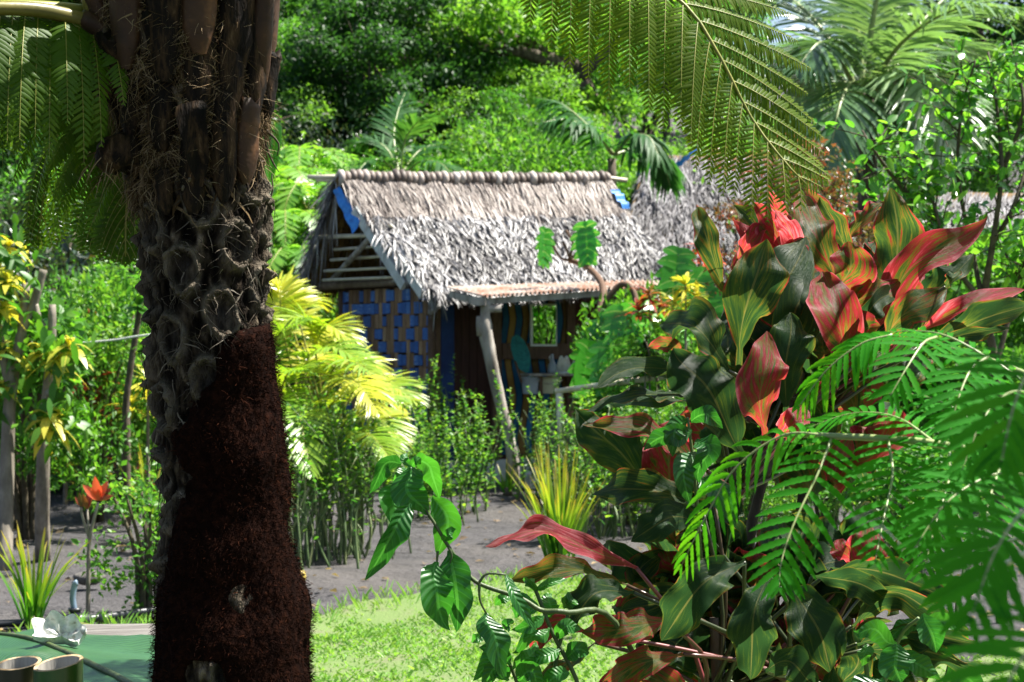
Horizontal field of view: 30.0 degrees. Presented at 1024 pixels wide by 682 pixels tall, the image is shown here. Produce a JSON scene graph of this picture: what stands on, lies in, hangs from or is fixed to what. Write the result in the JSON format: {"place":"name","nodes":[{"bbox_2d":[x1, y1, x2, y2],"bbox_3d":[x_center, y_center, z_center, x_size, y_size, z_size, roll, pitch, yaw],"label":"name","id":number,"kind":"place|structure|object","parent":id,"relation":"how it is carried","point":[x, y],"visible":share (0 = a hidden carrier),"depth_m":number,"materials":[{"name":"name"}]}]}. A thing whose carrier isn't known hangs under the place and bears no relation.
{"place":"outdoors","nodes":[
{"label":"outdoors","id":0,"kind":"place"},
{"bbox_2d":[0,46,1023,660],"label":"ground","id":1,"kind":"structure","parent":0,"point":[404,566],"depth_m":13.90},
{"bbox_2d":[0,213,48,570],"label":"croton tree","id":2,"kind":"object","parent":1,"relation":"on","point":[10,257],"visible":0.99,"depth_m":13.16,"materials":[{"name":"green plant"}]},
{"bbox_2d":[0,524,88,628],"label":"strap leaf plant","id":3,"kind":"object","parent":1,"relation":"on","point":[34,597],"visible":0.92,"depth_m":10.00,"materials":[{"name":"green plant"}]},
{"bbox_2d":[0,90,90,267],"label":"forest tree","id":4,"kind":"object","parent":1,"relation":"on","point":[11,161],"visible":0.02,"depth_m":29.76,"materials":[{"name":"green plant"}]},
{"bbox_2d":[0,297,91,423],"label":"round leaf shrub","id":5,"kind":"object","parent":1,"relation":"on","point":[65,315],"visible":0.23,"depth_m":13.64,"materials":[{"name":"plant"}]},
{"bbox_2d":[0,157,100,268],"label":"garden bush","id":6,"kind":"object","parent":1,"relation":"on","point":[24,176],"visible":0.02,"depth_m":26.74,"materials":[{"name":"green plant"}]},
{"bbox_2d":[0,304,107,561],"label":"croton tree","id":7,"kind":"object","parent":1,"relation":"on","point":[47,418],"visible":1,"depth_m":12.93,"materials":[{"name":"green plant"}]},
{"bbox_2d":[0,170,136,299],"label":"garden bush","id":8,"kind":"object","parent":1,"relation":"on","point":[19,186],"visible":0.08,"depth_m":22.73,"materials":[{"name":"green plant"}]},
{"bbox_2d":[0,291,140,539],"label":"garden bush","id":9,"kind":"object","parent":1,"relation":"on","point":[24,498],"visible":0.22,"depth_m":14.52,"materials":[{"name":"green plant"}]},
{"bbox_2d":[0,200,141,479],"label":"garden bush","id":10,"kind":"object","parent":1,"relation":"on","point":[81,258],"visible":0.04,"depth_m":20.52,"materials":[{"name":"green plant"}]},
{"bbox_2d":[0,580,155,627],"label":"irrigation pipe","id":11,"kind":"object","parent":1,"relation":"on","point":[74,609],"visible":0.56,"depth_m":10.12,"materials":[{"name":"metal"}]},
{"bbox_2d":[3,268,156,523],"bbox_3d":[-3.577,0.488,16.196,1.812,2.232,1.815,0,0,3],"label":"garden bush","id":12,"kind":"object","parent":1,"relation":"on","point":[95,322],"visible":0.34,"depth_m":15.94,"materials":[{"name":"green plant"}]},
{"bbox_2d":[30,255,145,500],"bbox_3d":[-3.877,0.386,18.521,2.018,2.486,2.021,0,0,-28],"label":"garden bush","id":13,"kind":"object","parent":1,"relation":"on","point":[104,264],"visible":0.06,"depth_m":18.39,"materials":[{"name":"green plant"}]},
{"bbox_2d":[75,477,113,613],"bbox_3d":[-2.269,1.141,10.385,0.219,0.818,0.058,0,0,0],"label":"young cordyline","id":14,"kind":"object","parent":1,"relation":"on","point":[96,491],"visible":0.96,"depth_m":10.38,"materials":[{"name":"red plant"}]},
{"bbox_2d":[64,262,156,513],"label":"garden bush","id":15,"kind":"object","parent":1,"relation":"on","point":[110,369],"visible":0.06,"depth_m":16.45,"materials":[{"name":"green plant"}]},
{"bbox_2d":[67,447,165,619],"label":"leaf shrub","id":16,"kind":"object","parent":1,"relation":"on","point":[144,591],"visible":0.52,"depth_m":10.62,"materials":[{"name":"plant"}]},
{"bbox_2d":[102,364,153,522],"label":"croton shrub","id":17,"kind":"object","parent":1,"relation":"on","point":[132,400],"visible":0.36,"depth_m":15.80,"materials":[{"name":"yellow plant"}]},
{"bbox_2d":[121,275,148,525],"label":"slender tree","id":18,"kind":"object","parent":1,"relation":"on","point":[140,308],"visible":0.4,"depth_m":15.47,"materials":[{"name":"brown plant"}]},
{"bbox_2d":[16,81,336,245],"bbox_3d":[-5.167,-1.972,31.451,4.754,5.100,5.038,0,0,7],"label":"forest tree","id":19,"kind":"object","parent":1,"relation":"on","point":[310,104],"visible":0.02,"depth_m":32.78,"materials":[{"name":"green plant"}]},
{"bbox_2d":[267,244,308,461],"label":"bank fern","id":20,"kind":"object","parent":1,"relation":"on","point":[282,254],"visible":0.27,"depth_m":23.92,"materials":[{"name":"green plant"}]},
{"bbox_2d":[272,209,319,377],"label":"bank fern","id":21,"kind":"object","parent":1,"relation":"on","point":[287,228],"visible":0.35,"depth_m":24.32,"materials":[{"name":"green plant"}]},
{"bbox_2d":[281,402,319,569],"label":"hedge shrub","id":22,"kind":"object","parent":1,"relation":"on","point":[302,530],"visible":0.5,"depth_m":12.72,"materials":[{"name":"green plant"}]},
{"bbox_2d":[271,181,330,383],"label":"bank fern","id":23,"kind":"object","parent":1,"relation":"on","point":[290,190],"visible":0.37,"depth_m":25.07,"materials":[{"name":"green plant"}]},
{"bbox_2d":[271,166,335,275],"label":"bank fern","id":24,"kind":"object","parent":1,"relation":"on","point":[288,173],"visible":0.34,"depth_m":25.61,"materials":[{"name":"green plant"}]},
{"bbox_2d":[272,213,337,434],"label":"garden bush","id":25,"kind":"object","parent":1,"relation":"on","point":[323,313],"visible":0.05,"depth_m":24.13,"materials":[{"name":"green plant"}]},
{"bbox_2d":[275,0,357,144],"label":"forest tree","id":26,"kind":"object","parent":1,"relation":"on","point":[283,30],"visible":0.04,"depth_m":36.04,"materials":[{"name":"green plant"}]},
{"bbox_2d":[277,142,374,278],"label":"bank fern","id":27,"kind":"object","parent":1,"relation":"on","point":[302,160],"visible":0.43,"depth_m":26.57,"materials":[{"name":"green plant"}]},
{"bbox_2d":[287,398,368,568],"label":"hedge shrub","id":28,"kind":"object","parent":1,"relation":"on","point":[338,469],"visible":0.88,"depth_m":12.91,"materials":[{"name":"green plant"}]},
{"bbox_2d":[288,423,369,564],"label":"hedge shrub","id":29,"kind":"object","parent":1,"relation":"on","point":[343,502],"visible":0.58,"depth_m":13.14,"materials":[{"name":"green plant"}]},
{"bbox_2d":[296,393,362,558],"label":"hedge shrub","id":30,"kind":"object","parent":1,"relation":"on","point":[322,538],"visible":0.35,"depth_m":13.58,"materials":[{"name":"green plant"}]},
{"bbox_2d":[312,424,363,564],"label":"hedge shrub","id":31,"kind":"object","parent":1,"relation":"on","point":[349,487],"visible":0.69,"depth_m":13.24,"materials":[{"name":"green plant"}]},
{"bbox_2d":[265,262,429,549],"bbox_3d":[-1.350,0.471,14.053,1.496,2.161,2.832,0,0,-17],"label":"golden palm","id":32,"kind":"object","parent":1,"relation":"on","point":[292,300],"visible":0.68,"depth_m":13.71,"materials":[{"name":"plant"}]},
{"bbox_2d":[272,99,450,302],"bbox_3d":[-2.567,-1.305,29.884,3.620,4.933,3.762,0,0,43],"label":"garden bush","id":33,"kind":"object","parent":1,"relation":"on","point":[298,140],"visible":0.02,"depth_m":29.79,"materials":[{"name":"green plant"}]},
{"bbox_2d":[321,412,401,563],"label":"hedge shrub","id":34,"kind":"object","parent":1,"relation":"on","point":[381,521],"visible":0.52,"depth_m":13.43,"materials":[{"name":"green plant"}]},
{"bbox_2d":[347,420,396,558],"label":"hedge shrub","id":35,"kind":"object","parent":1,"relation":"on","point":[370,469],"visible":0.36,"depth_m":13.64,"materials":[{"name":"green plant"}]},
{"bbox_2d":[341,416,408,556],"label":"hedge shrub","id":36,"kind":"object","parent":1,"relation":"on","point":[369,516],"visible":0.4,"depth_m":13.70,"materials":[{"name":"green plant"}]},
{"bbox_2d":[270,0,500,172],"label":"forest tree","id":37,"kind":"object","parent":1,"relation":"on","point":[321,51],"visible":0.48,"depth_m":33.56,"materials":[{"name":"green plant"}]},
{"bbox_2d":[275,0,525,170],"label":"forest tree","id":38,"kind":"object","parent":1,"relation":"on","point":[451,65],"visible":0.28,"depth_m":34.35,"materials":[{"name":"green plant"}]},
{"bbox_2d":[339,91,466,172],"bbox_3d":[-1.451,-1.020,26.053,1.843,5.094,2.425,0,0,0],"label":"young palm","id":39,"kind":"object","parent":1,"relation":"on","point":[404,131],"visible":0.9,"depth_m":26.00,"materials":[{"name":"green plant"}]},
{"bbox_2d":[324,129,488,315],"bbox_3d":[-1.472,-0.689,26.874,3.155,4.822,3.030,0,0,-38],"label":"garden bush","id":40,"kind":"object","parent":1,"relation":"on","point":[434,156],"visible":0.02,"depth_m":26.74,"materials":[{"name":"green plant"}]},
{"bbox_2d":[381,376,475,525],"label":"hedge shrub","id":41,"kind":"object","parent":1,"relation":"on","point":[467,477],"visible":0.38,"depth_m":15.87,"materials":[{"name":"green plant"}]},
{"bbox_2d":[405,383,487,521],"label":"hedge shrub","id":42,"kind":"object","parent":1,"relation":"on","point":[427,431],"visible":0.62,"depth_m":16.37,"materials":[{"name":"green plant"}]},
{"bbox_2d":[430,411,469,516],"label":"hedge shrub","id":43,"kind":"object","parent":1,"relation":"on","point":[448,487],"visible":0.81,"depth_m":16.51,"materials":[{"name":"green plant"}]},
{"bbox_2d":[415,353,505,495],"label":"hedge shrub","id":44,"kind":"object","parent":1,"relation":"on","point":[500,424],"visible":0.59,"depth_m":19.26,"materials":[{"name":"green plant"}]},
{"bbox_2d":[451,409,485,514],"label":"hedge shrub","id":45,"kind":"object","parent":1,"relation":"on","point":[473,475],"visible":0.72,"depth_m":16.96,"materials":[{"name":"green plant"}]},
{"bbox_2d":[290,169,662,488],"bbox_3d":[-0.323,-0.231,21.732,3.779,3.561,4.629,0,0,-25],"label":"thatched hut","id":46,"kind":"object","parent":1,"relation":"on","point":[417,271],"visible":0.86,"depth_m":21.18,"materials":[{"name":"plant"}]},
{"bbox_2d":[454,302,490,459],"bbox_3d":[-0.437,0.350,20.922,0.430,1.900,0.050,0,0,-20],"label":"door","id":47,"kind":"structure","parent":46,"relation":"in","point":[469,362],"depth_m":20.89,"materials":[{"name":"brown wood"}]},
{"bbox_2d":[530,304,556,345],"bbox_3d":[0.353,-0.176,21.098,0.310,0.467,0.077,0,0,-18],"label":"mirror","id":48,"kind":"object","parent":46,"relation":"attached to","point":[543,326],"visible":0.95,"depth_m":21.09,"materials":[{"name":"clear glass"}]},
{"bbox_2d":[449,390,505,512],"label":"hedge shrub","id":49,"kind":"object","parent":1,"relation":"on","point":[490,475],"visible":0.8,"depth_m":17.20,"materials":[{"name":"green plant"}]},
{"bbox_2d":[353,61,613,162],"bbox_3d":[-0.166,-2.711,34.079,4.754,5.100,5.038,0,0,-35],"label":"forest tree","id":50,"kind":"object","parent":1,"relation":"on","point":[548,78],"visible":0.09,"depth_m":33.51,"materials":[{"name":"green plant"}]},
{"bbox_2d":[368,107,617,186],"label":"garden bush","id":51,"kind":"object","parent":1,"relation":"on","point":[513,168],"visible":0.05,"depth_m":26.88,"materials":[{"name":"green plant"}]},
{"bbox_2d":[0,481,1023,630],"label":"leaf litter","id":52,"kind":"object","parent":1,"relation":"on","point":[333,590],"visible":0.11,"depth_m":14.13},
{"bbox_2d":[399,109,628,209],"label":"garden bush","id":53,"kind":"object","parent":1,"relation":"on","point":[484,169],"visible":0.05,"depth_m":27.62,"materials":[{"name":"green plant"}]},
{"bbox_2d":[420,83,620,171],"bbox_3d":[0.177,-2.116,32.551,3.563,4.826,3.227,0,0,37],"label":"forest tree","id":54,"kind":"object","parent":1,"relation":"on","point":[516,113],"visible":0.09,"depth_m":32.60,"materials":[{"name":"green plant"}]},
{"bbox_2d":[502,397,557,501],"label":"hedge shrub","id":55,"kind":"object","parent":1,"relation":"on","point":[524,471],"visible":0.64,"depth_m":18.13,"materials":[{"name":"green plant"}]},
{"bbox_2d":[506,372,560,498],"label":"hedge shrub","id":56,"kind":"object","parent":1,"relation":"on","point":[512,436],"visible":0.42,"depth_m":18.41,"materials":[{"name":"green plant"}]},
{"bbox_2d":[463,98,634,201],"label":"garden bush","id":57,"kind":"object","parent":1,"relation":"on","point":[597,127],"visible":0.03,"depth_m":28.67,"materials":[{"name":"green plant"}]},
{"bbox_2d":[520,373,577,461],"bbox_3d":[0.528,0.929,20.936,0.844,1.151,0.380,0,0,-20],"label":"bench table","id":58,"kind":"object","parent":1,"relation":"on","point":[540,375],"visible":0.2,"depth_m":20.71,"materials":[{"name":"grey wood"}]},
{"bbox_2d":[511,334,530,382],"bbox_3d":[0.082,0.192,20.702,0.180,0.527,0.159,0,0,38],"label":"paddle","id":59,"kind":"object","parent":58,"relation":"on","point":[521,354],"visible":1,"depth_m":20.71,"materials":[{"name":"teal paint"}]},
{"bbox_2d":[413,0,693,144],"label":"leaning tree","id":60,"kind":"object","parent":1,"relation":"on","point":[536,52],"visible":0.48,"depth_m":34.80,"materials":[{"name":"green plant"}]},
{"bbox_2d":[509,440,603,556],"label":"strap leaf plant","id":61,"kind":"object","parent":1,"relation":"on","point":[560,510],"visible":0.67,"depth_m":12.88,"materials":[{"name":"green plant"}]},
{"bbox_2d":[468,0,651,137],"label":"forest tree","id":62,"kind":"object","parent":1,"relation":"on","point":[594,76],"visible":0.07,"depth_m":37.14,"materials":[{"name":"green plant"}]},
{"bbox_2d":[498,107,634,201],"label":"garden bush","id":63,"kind":"object","parent":1,"relation":"on","point":[589,166],"visible":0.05,"depth_m":27.48,"materials":[{"name":"green plant"}]},
{"bbox_2d":[469,88,682,190],"bbox_3d":[0.989,-1.967,33.102,4.408,4.463,4.160,0,0,17],"label":"forest tree","id":64,"kind":"object","parent":1,"relation":"on","point":[629,108],"visible":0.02,"depth_m":31.69,"materials":[{"name":"green plant"}]},
{"bbox_2d":[553,411,610,531],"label":"hedge shrub","id":65,"kind":"object","parent":1,"relation":"on","point":[578,453],"visible":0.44,"depth_m":14.45,"materials":[{"name":"green plant"}]},
{"bbox_2d":[545,388,623,537],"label":"hedge shrub","id":66,"kind":"object","parent":1,"relation":"on","point":[583,450],"visible":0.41,"depth_m":14.64,"materials":[{"name":"green plant"}]},
{"bbox_2d":[531,97,685,202],"bbox_3d":[1.295,-0.872,25.087,2.126,4.891,2.064,0,0,0],"label":"young palm","id":67,"kind":"object","parent":1,"relation":"on","point":[647,152],"visible":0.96,"depth_m":24.85,"materials":[{"name":"green plant"}]},
{"bbox_2d":[495,112,731,305],"bbox_3d":[1.500,-0.956,28.525,4.335,4.898,4.454,0,0,12],"label":"garden bush","id":68,"kind":"object","parent":1,"relation":"on","point":[635,172],"visible":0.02,"depth_m":28.06,"materials":[{"name":"green plant"}]},
{"bbox_2d":[555,376,674,483],"bbox_3d":[0.969,0.918,17.748,1.234,1.267,0.098,0,0,26],"label":"bamboo railing","id":69,"kind":"object","parent":1,"relation":"on","point":[559,392],"visible":0.36,"depth_m":17.90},
{"bbox_2d":[535,220,723,417],"bbox_3d":[0.978,0.123,18.679,1.355,2.769,2.955,0,0,-19],"label":"lobed leaf plant","id":70,"kind":"object","parent":1,"relation":"on","point":[589,356],"visible":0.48,"depth_m":18.00,"materials":[{"name":"green plant"}]},
{"bbox_2d":[487,0,778,134],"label":"forest tree","id":71,"kind":"object","parent":1,"relation":"on","point":[647,126],"visible":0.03,"depth_m":39.91,"materials":[{"name":"green plant"}]},
{"bbox_2d":[567,271,699,420],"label":"garden bush","id":72,"kind":"object","parent":1,"relation":"on","point":[620,292],"visible":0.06,"depth_m":18.56,"materials":[{"name":"green plant"}]},
{"bbox_2d":[579,306,705,449],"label":"garden bush","id":73,"kind":"object","parent":1,"relation":"on","point":[690,348],"visible":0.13,"depth_m":17.47,"materials":[{"name":"green plant"}]},
{"bbox_2d":[616,284,672,409],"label":"croton shrub","id":74,"kind":"object","parent":1,"relation":"on","point":[637,305],"visible":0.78,"depth_m":17.59,"materials":[{"name":"orange plant"}]},
{"bbox_2d":[627,388,720,523],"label":"garden bush","id":75,"kind":"object","parent":1,"relation":"on","point":[660,415],"visible":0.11,"depth_m":15.44,"materials":[{"name":"green plant"}]},
{"bbox_2d":[656,272,709,408],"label":"croton shrub","id":76,"kind":"object","parent":1,"relation":"on","point":[684,279],"visible":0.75,"depth_m":17.00,"materials":[{"name":"yellow plant"}]},
{"bbox_2d":[604,92,851,202],"bbox_3d":[3.188,-1.335,29.965,4.527,5.116,4.652,0,0,19],"label":"garden bush","id":77,"kind":"object","parent":1,"relation":"on","point":[667,143],"depth_m":29.83,"materials":[{"name":"green plant"}]},
{"bbox_2d":[626,149,856,428],"bbox_3d":[3.702,-0.632,27.507,5.023,4.265,4.211,0,0,0],"label":"thatched hut","id":78,"kind":"object","parent":1,"relation":"on","point":[666,222],"visible":0.18,"depth_m":26.81,"materials":[{"name":"plant"}]},
{"bbox_2d":[694,449,808,526],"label":"garden bush","id":79,"kind":"object","parent":1,"relation":"on","point":[775,501],"visible":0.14,"depth_m":13.49,"materials":[{"name":"green plant"}]},
{"bbox_2d":[692,132,876,503],"bbox_3d":[2.511,0.000,16.559,1.753,3.607,1.992,0,0,18],"label":"russet tree","id":80,"kind":"object","parent":1,"relation":"on","point":[831,194],"visible":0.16,"depth_m":16.43,"materials":[{"name":"brown plant"}]},
{"bbox_2d":[757,395,904,526],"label":"garden bush","id":81,"kind":"object","parent":1,"relation":"on","point":[849,423],"visible":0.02,"depth_m":13.90,"materials":[{"name":"green plant"}]},
{"bbox_2d":[724,126,951,429],"bbox_3d":[4.502,-0.718,25.992,3.658,4.808,3.498,0,0,3],"label":"garden bush","id":82,"kind":"object","parent":1,"relation":"on","point":[885,193],"visible":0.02,"depth_m":25.45,"materials":[{"name":"green plant"}]},
{"bbox_2d":[672,325,1023,681],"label":"bright fern","id":83,"kind":"object","parent":1,"relation":"on","point":[998,461],"visible":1,"depth_m":2.62,"materials":[{"name":"green plant"}]},
{"bbox_2d":[718,0,1023,471],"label":"coconut palm","id":84,"kind":"object","parent":1,"relation":"on","point":[862,38],"visible":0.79,"depth_m":21.18,"materials":[{"name":"green plant"}]},
{"bbox_2d":[818,422,978,569],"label":"garden bush","id":85,"kind":"object","parent":1,"relation":"on","point":[920,457],"visible":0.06,"depth_m":12.74,"materials":[{"name":"green plant"}]},
{"bbox_2d":[811,13,1023,622],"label":"lemon tree","id":86,"kind":"object","parent":1,"relation":"on","point":[928,192],"visible":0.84,"depth_m":10.42,"materials":[{"name":"green plant"}]},
{"bbox_2d":[818,0,1020,192],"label":"forest tree","id":87,"kind":"object","parent":1,"relation":"on","point":[881,105],"visible":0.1,"depth_m":35.73,"materials":[{"name":"green plant"}]},
{"bbox_2d":[885,0,1023,192],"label":"forest tree","id":88,"kind":"object","parent":1,"relation":"on","point":[991,35],"visible":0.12,"depth_m":36.30,"materials":[{"name":"green plant"}]},
{"bbox_2d":[900,329,1023,504],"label":"garden bush","id":89,"kind":"object","parent":1,"relation":"on","point":[1016,379],"visible":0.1,"depth_m":17.82,"materials":[{"name":"green plant"}]},
{"bbox_2d":[913,222,1023,488],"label":"garden bush","id":90,"kind":"object","parent":1,"relation":"on","point":[1015,326],"visible":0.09,"depth_m":18.49,"materials":[{"name":"green plant"}]},
{"bbox_2d":[917,44,1023,192],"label":"forest tree","id":91,"kind":"object","parent":1,"relation":"on","point":[976,186],"visible":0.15,"depth_m":30.15,"materials":[{"name":"green plant"}]},
{"bbox_2d":[918,191,1023,369],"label":"thatched hut","id":92,"kind":"object","parent":1,"relation":"on","point":[1006,202],"visible":0.11,"depth_m":25.34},
{"bbox_2d":[130,576,1023,681],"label":"lawn","id":93,"kind":"structure","parent":0,"point":[385,614],"depth_m":9.72,"materials":[{"name":"plant"}]},
{"bbox_2d":[8,565,626,632],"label":"weeds","id":94,"kind":"object","parent":93,"relation":"on","point":[365,596],"visible":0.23,"depth_m":11.13,"materials":[{"name":"green plant"}]},
{"bbox_2d":[0,0,830,681],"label":"tree fern","id":95,"kind":"object","parent":93,"relation":"on","point":[162,118],"visible":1,"depth_m":3.67,"materials":[{"name":"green plant"}]},
{"bbox_2d":[365,452,646,681],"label":"broad leaf shrub","id":96,"kind":"object","parent":93,"relation":"on","point":[445,589],"visible":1,"depth_m":3.85,"materials":[{"name":"plant"}]},
{"bbox_2d":[644,405,735,619],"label":"broad leaf shrub","id":97,"kind":"object","parent":93,"relation":"on","point":[690,468],"visible":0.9,"depth_m":4.07,"materials":[{"name":"plant"}]},
{"bbox_2d":[485,467,997,681],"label":"cordyline","id":98,"kind":"object","parent":93,"relation":"on","point":[741,632],"visible":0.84,"depth_m":4.02,"materials":[{"name":"green plant"}]},
{"bbox_2d":[575,187,1023,599],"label":"cordyline","id":99,"kind":"object","parent":93,"relation":"on","point":[807,287],"visible":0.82,"depth_m":4.37,"materials":[{"name":"green plant"}]},
{"bbox_2d":[851,576,990,681],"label":"broad leaf shrub","id":100,"kind":"object","parent":93,"relation":"on","point":[897,662],"visible":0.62,"depth_m":3.90,"materials":[{"name":"plant"}]},
{"bbox_2d":[731,0,1022,45],"label":"sky","id":101,"kind":"structure","parent":0,"point":[780,18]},
{"bbox_3d":[-1.595,1.147,4.280,1.610,0.705,1.852,0,0,0],"label":"plank table","id":102,"kind":"object","parent":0,"visible":0},
{"bbox_2d":[0,656,41,681],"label":"bamboo cup","id":103,"kind":"object","parent":102,"relation":"on","point":[17,669],"visible":0.94,"depth_m":3.93,"materials":[{"name":"wood"}]},
{"bbox_2d":[33,654,82,681],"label":"bamboo cup","id":104,"kind":"object","parent":102,"relation":"on","point":[66,668],"visible":1,"depth_m":3.83,"materials":[{"name":"wood"}]},
{"bbox_2d":[0,622,153,681],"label":"banana leaf","id":105,"kind":"object","parent":102,"relation":"on","point":[115,658],"visible":0.59,"depth_m":4.72,"materials":[{"name":"plant"}]},
{"bbox_2d":[31,610,86,646],"bbox_3d":[-1.133,0.721,4.787,0.136,0.095,0.063,0,0,-9],"label":"clam shell","id":106,"kind":"object","parent":105,"relation":"on","point":[55,627],"visible":1,"depth_m":4.79},
{"bbox_2d":[82,623,154,634],"bbox_3d":[-0.980,0.777,5.050,0.520,0.050,0.182,0,0,7],"label":"weathered board","id":107,"kind":"object","parent":102,"relation":"on","point":[117,629],"visible":0.07,"depth_m":5.08,"materials":[{"name":"wood"}]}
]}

